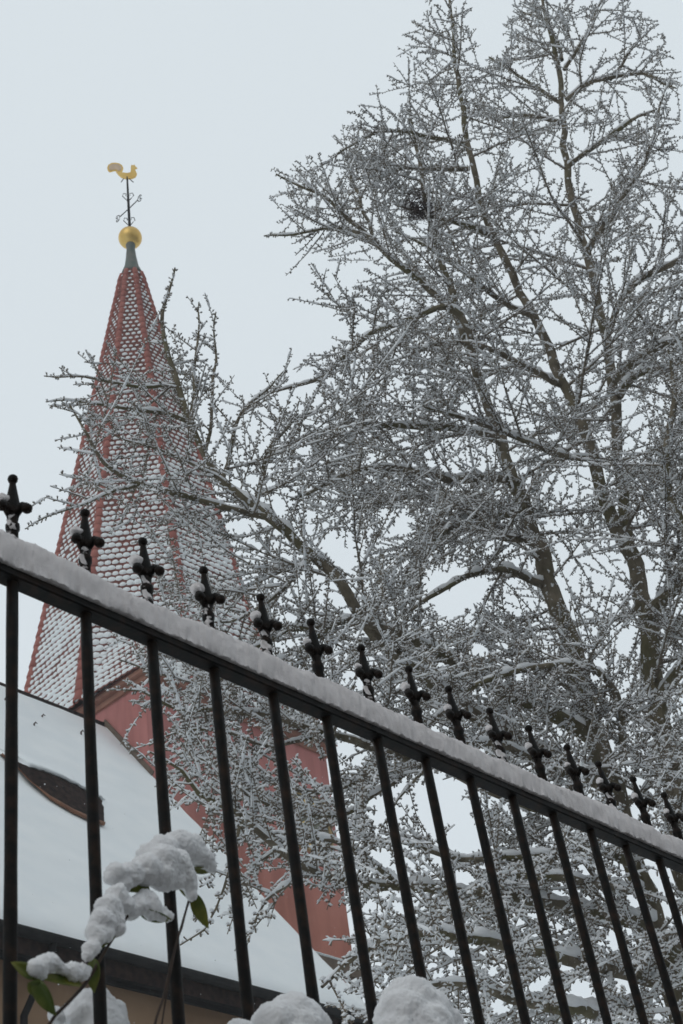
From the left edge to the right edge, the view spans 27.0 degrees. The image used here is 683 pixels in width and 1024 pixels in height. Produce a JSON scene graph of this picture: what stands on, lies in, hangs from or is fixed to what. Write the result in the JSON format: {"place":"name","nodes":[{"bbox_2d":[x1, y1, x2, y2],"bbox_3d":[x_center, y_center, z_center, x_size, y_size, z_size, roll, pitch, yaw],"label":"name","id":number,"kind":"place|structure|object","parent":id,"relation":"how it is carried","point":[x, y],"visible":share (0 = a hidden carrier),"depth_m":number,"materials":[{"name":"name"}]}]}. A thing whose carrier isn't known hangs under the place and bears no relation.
{"place":"outdoors","nodes":[
{"label":"outdoors","id":0,"kind":"place"},
{"bbox_2d":[0,0,682,1023],"label":"sky","id":1,"kind":"structure","parent":0,"point":[205,98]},
{"label":"terrace ground","id":2,"kind":"structure","parent":0,"visible":0},
{"bbox_2d":[47,988,129,1023],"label":"snowy shrub","id":3,"kind":"object","parent":2,"relation":"on","point":[78,1009],"visible":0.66,"depth_m":1.64,"materials":[{"name":"white snow"}]},
{"bbox_2d":[11,829,216,1023],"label":"leafy shrub","id":4,"kind":"object","parent":2,"relation":"on","point":[179,859],"visible":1,"depth_m":1.62,"materials":[{"name":"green plant"}]},
{"bbox_2d":[0,682,367,1023],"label":"church nave","id":5,"kind":"structure","parent":2,"relation":"on","point":[53,879],"depth_m":26.30,"materials":[{"name":"tile"}]},
{"bbox_2d":[24,163,360,982],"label":"church tower","id":6,"kind":"structure","parent":2,"relation":"on","point":[54,673],"depth_m":41.22,"materials":[{"name":"red tile"}]},
{"bbox_2d":[227,991,331,1023],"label":"snowy shrub","id":7,"kind":"object","parent":2,"relation":"on","point":[292,1007],"visible":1,"depth_m":1.72,"materials":[{"name":"white snow"}]},
{"bbox_2d":[0,474,682,1023],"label":"iron fence","id":8,"kind":"object","parent":2,"relation":"on","point":[58,582],"visible":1,"depth_m":2.15,"materials":[{"name":"black metal"}]},
{"bbox_2d":[25,0,682,1023],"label":"ginkgo tree","id":9,"kind":"object","parent":2,"relation":"on","point":[417,646],"visible":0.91,"depth_m":14.14,"materials":[{"name":"grey plant"}]},
{"bbox_2d":[403,188,441,225],"bbox_3d":[1.049,-4.051,18.859,0.566,0.471,0.523,-9,-39,0],"label":"nest","id":10,"kind":"object","parent":9,"relation":"on","point":[417,212],"visible":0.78,"depth_m":18.81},
{"bbox_2d":[346,978,364,1009],"bbox_3d":[-0.946,14.274,25.898,5.882,10.669,1.257,-34,-45,28],"label":"church annex","id":11,"kind":"object","parent":2,"relation":"on","point":[354,980],"visible":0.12,"depth_m":27.94,"materials":[{"name":"white wood"}]},
{"bbox_2d":[372,974,463,1023],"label":"snowy shrub","id":12,"kind":"object","parent":2,"relation":"on","point":[410,999],"visible":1,"depth_m":1.88,"materials":[{"name":"white snow"}]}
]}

